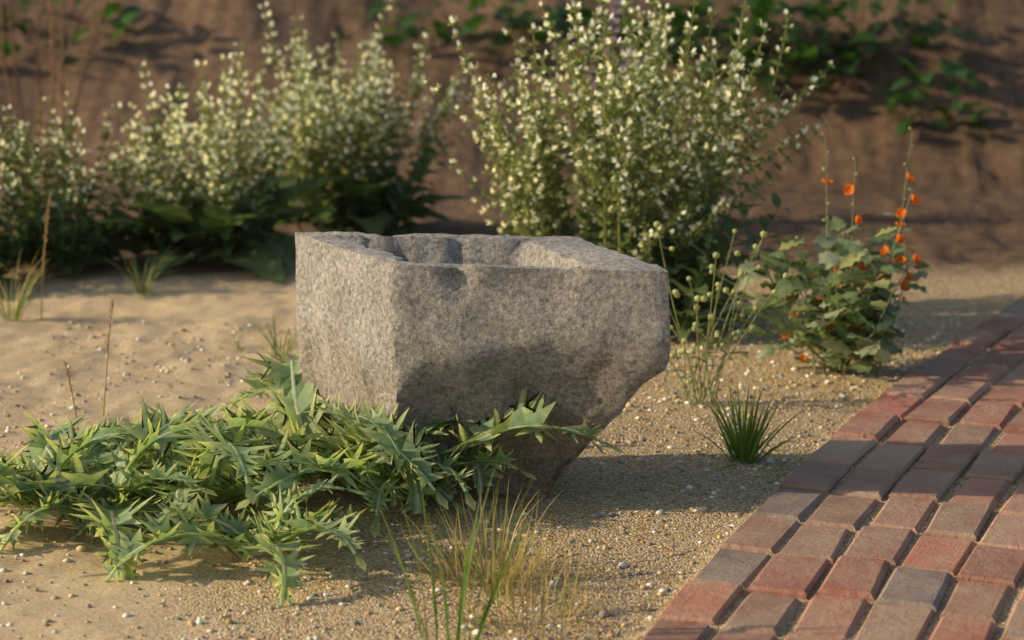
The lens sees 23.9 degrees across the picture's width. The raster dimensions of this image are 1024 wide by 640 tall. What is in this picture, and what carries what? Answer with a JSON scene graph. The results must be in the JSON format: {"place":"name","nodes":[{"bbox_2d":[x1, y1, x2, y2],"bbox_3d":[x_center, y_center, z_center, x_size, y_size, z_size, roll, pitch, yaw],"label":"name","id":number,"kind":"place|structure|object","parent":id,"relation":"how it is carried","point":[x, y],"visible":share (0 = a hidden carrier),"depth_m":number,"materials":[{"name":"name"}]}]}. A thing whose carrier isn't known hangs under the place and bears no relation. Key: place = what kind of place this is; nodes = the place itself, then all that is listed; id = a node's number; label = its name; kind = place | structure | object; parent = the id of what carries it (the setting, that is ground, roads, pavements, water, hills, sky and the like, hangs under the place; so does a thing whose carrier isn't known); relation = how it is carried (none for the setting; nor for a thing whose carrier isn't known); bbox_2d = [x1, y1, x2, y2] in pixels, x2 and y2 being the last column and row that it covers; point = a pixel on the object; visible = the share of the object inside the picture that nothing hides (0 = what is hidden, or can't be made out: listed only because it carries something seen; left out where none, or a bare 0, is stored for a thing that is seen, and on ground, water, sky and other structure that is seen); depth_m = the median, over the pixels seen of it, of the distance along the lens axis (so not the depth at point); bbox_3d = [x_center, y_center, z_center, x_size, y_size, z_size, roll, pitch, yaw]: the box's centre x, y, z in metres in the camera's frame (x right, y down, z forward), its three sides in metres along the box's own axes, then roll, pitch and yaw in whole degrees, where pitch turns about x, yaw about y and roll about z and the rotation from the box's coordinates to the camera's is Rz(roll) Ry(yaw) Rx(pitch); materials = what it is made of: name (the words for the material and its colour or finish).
{"place":"outdoors","nodes":[
{"label":"outdoors","id":0,"kind":"place"},
{"bbox_2d":[0,0,1023,639],"bbox_3d":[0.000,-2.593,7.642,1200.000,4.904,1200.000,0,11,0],"label":"ground","id":1,"kind":"structure","parent":0,"point":[964,224],"depth_m":7.26,"materials":[{"name":"beige sand"}]},
{"bbox_2d":[0,160,28,283],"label":"shrub","id":2,"kind":"object","parent":1,"relation":"on","point":[12,252],"visible":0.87,"depth_m":7.63,"materials":[{"name":"green plant"}]},
{"bbox_2d":[0,246,69,321],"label":"grass","id":3,"kind":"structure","parent":1,"relation":"on","point":[17,312],"depth_m":7.04,"materials":[{"name":"green plant"}]},
{"bbox_2d":[41,196,50,319],"bbox_3d":[-1.351,-0.179,7.011,0.045,0.365,0.020,0,11,0],"label":"dry stalk","id":4,"kind":"object","parent":1,"relation":"on","point":[47,213],"visible":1,"depth_m":7.00,"materials":[{"name":"brown plant"}]},
{"bbox_2d":[0,0,107,194],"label":"bare twigs","id":5,"kind":"object","parent":1,"relation":"on","point":[52,69],"visible":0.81,"depth_m":9.37,"materials":[{"name":"brown plant"}]},
{"bbox_2d":[0,0,141,66],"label":"bank plant","id":6,"kind":"object","parent":1,"relation":"on","point":[131,12],"visible":0.67,"depth_m":10.71,"materials":[{"name":"green plant"}]},
{"bbox_2d":[63,358,78,430],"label":"dry stalk","id":7,"kind":"object","parent":1,"relation":"on","point":[68,372],"visible":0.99,"depth_m":5.52,"materials":[{"name":"brown plant"}]},
{"bbox_2d":[0,92,160,275],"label":"shrub","id":8,"kind":"object","parent":1,"relation":"on","point":[67,244],"visible":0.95,"depth_m":7.78,"materials":[{"name":"green plant"}]},
{"bbox_2d":[102,298,114,418],"bbox_3d":[-0.945,0.106,5.673,0.047,0.343,0.022,8,14,35],"label":"dry stalk","id":9,"kind":"object","parent":1,"relation":"on","point":[109,335],"visible":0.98,"depth_m":5.66,"materials":[{"name":"brown plant"}]},
{"bbox_2d":[88,248,181,298],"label":"grass","id":10,"kind":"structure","parent":1,"relation":"on","point":[144,289],"depth_m":7.46,"materials":[{"name":"green plant"}]},
{"bbox_2d":[84,41,343,283],"bbox_3d":[-1.015,-0.548,7.961,0.910,0.769,0.802,0,11,0],"label":"salvia shrub","id":11,"kind":"object","parent":1,"relation":"on","point":[180,218],"visible":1,"depth_m":7.86,"materials":[{"name":"green plant"}]},
{"bbox_2d":[221,336,248,353],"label":"grass","id":12,"kind":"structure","parent":1,"relation":"on","point":[238,346],"depth_m":6.67,"materials":[{"name":"green plant"}]},
{"bbox_2d":[247,314,297,359],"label":"grass","id":13,"kind":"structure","parent":1,"relation":"on","point":[275,344],"depth_m":6.54,"materials":[{"name":"green plant"}]},
{"bbox_2d":[0,346,624,606],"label":"thistle plant","id":14,"kind":"object","parent":1,"relation":"on","point":[195,468],"visible":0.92,"depth_m":4.93,"materials":[{"name":"green plant"}]},
{"bbox_2d":[232,0,472,235],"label":"salvia shrub","id":15,"kind":"object","parent":1,"relation":"on","point":[363,195],"visible":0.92,"depth_m":8.43,"materials":[{"name":"green plant"}]},
{"bbox_2d":[343,0,538,56],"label":"bank plant","id":16,"kind":"object","parent":1,"relation":"on","point":[412,30],"visible":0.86,"depth_m":10.77,"materials":[{"name":"green plant"}]},
{"bbox_2d":[378,469,540,639],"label":"grass","id":17,"kind":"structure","parent":1,"relation":"on","point":[464,586],"depth_m":4.13,"materials":[{"name":"green plant"}]},
{"bbox_2d":[295,231,670,498],"bbox_3d":[-0.078,0.112,5.171,0.805,0.547,0.447,0,11,0],"label":"trough","id":18,"kind":"object","parent":1,"relation":"on","point":[426,328],"visible":0.86,"depth_m":5.01,"materials":[{"name":"stone"}]},
{"bbox_2d":[0,320,969,639],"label":"gravel pebbles","id":19,"kind":"object","parent":1,"relation":"on","point":[552,584],"visible":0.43,"depth_m":5.02,"materials":[{"name":"beige gravel"}]},
{"bbox_2d":[366,482,623,601],"bbox_3d":[-0.056,0.427,4.562,0.468,0.219,0.467,7,13,32],"label":"dry grass tuft","id":20,"kind":"object","parent":1,"relation":"on","point":[493,545],"visible":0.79,"depth_m":4.59,"materials":[{"name":"beige plant"}]},
{"bbox_2d":[403,533,646,639],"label":"dry grass tuft","id":21,"kind":"object","parent":1,"relation":"on","point":[510,588],"visible":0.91,"depth_m":4.34,"materials":[{"name":"plant"}]},
{"bbox_2d":[475,0,635,54],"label":"bank plant","id":22,"kind":"object","parent":1,"relation":"on","point":[556,13],"visible":0.54,"depth_m":10.78,"materials":[{"name":"green plant"}]},
{"bbox_2d":[551,0,673,207],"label":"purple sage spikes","id":23,"kind":"object","parent":1,"relation":"on","point":[615,4],"visible":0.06,"depth_m":8.72,"materials":[{"name":"plant"}]},
{"bbox_2d":[422,0,834,340],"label":"salvia shrub","id":24,"kind":"object","parent":1,"relation":"on","point":[617,225],"visible":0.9,"depth_m":6.68,"materials":[{"name":"green plant"}]},
{"bbox_2d":[599,0,783,72],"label":"bank plant","id":25,"kind":"object","parent":1,"relation":"on","point":[683,17],"visible":0.46,"depth_m":10.66,"materials":[{"name":"green plant"}]},
{"bbox_2d":[654,221,788,406],"bbox_3d":[0.427,-0.007,5.899,0.467,0.455,0.315,0,11,0],"label":"seed head plant","id":26,"kind":"object","parent":1,"relation":"on","point":[711,317],"visible":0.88,"depth_m":5.93,"materials":[{"name":"green plant"}]},
{"bbox_2d":[622,0,873,97],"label":"bank plant","id":27,"kind":"object","parent":1,"relation":"on","point":[758,8],"visible":0.58,"depth_m":10.44,"materials":[{"name":"green plant"}]},
{"bbox_2d":[678,377,825,471],"bbox_3d":[0.540,0.219,5.430,0.335,0.210,0.291,0,11,0],"label":"grass tuft","id":28,"kind":"object","parent":1,"relation":"on","point":[743,441],"visible":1,"depth_m":5.44,"materials":[{"name":"green plant"}]},
{"bbox_2d":[725,127,932,374],"bbox_3d":[0.859,-0.168,6.286,0.474,0.651,0.728,9,14,37],"label":"orange-flowered plant","id":29,"kind":"object","parent":1,"relation":"on","point":[852,324],"visible":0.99,"depth_m":6.24,"materials":[{"name":"plant"}]},
{"bbox_2d":[718,0,983,86],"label":"bank plant","id":30,"kind":"object","parent":1,"relation":"on","point":[876,10],"visible":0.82,"depth_m":10.44,"materials":[{"name":"green plant"}]},
{"bbox_2d":[873,55,998,136],"bbox_3d":[1.768,-0.924,10.085,0.487,0.357,0.404,-5,12,-24],"label":"bank plant","id":31,"kind":"object","parent":1,"relation":"on","point":[947,67],"visible":0.98,"depth_m":10.06,"materials":[{"name":"green plant"}]},
{"bbox_2d":[641,295,1023,639],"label":"brick path","id":32,"kind":"structure","parent":0,"point":[909,599],"depth_m":4.81,"materials":[{"name":"red brick"}]}
]}

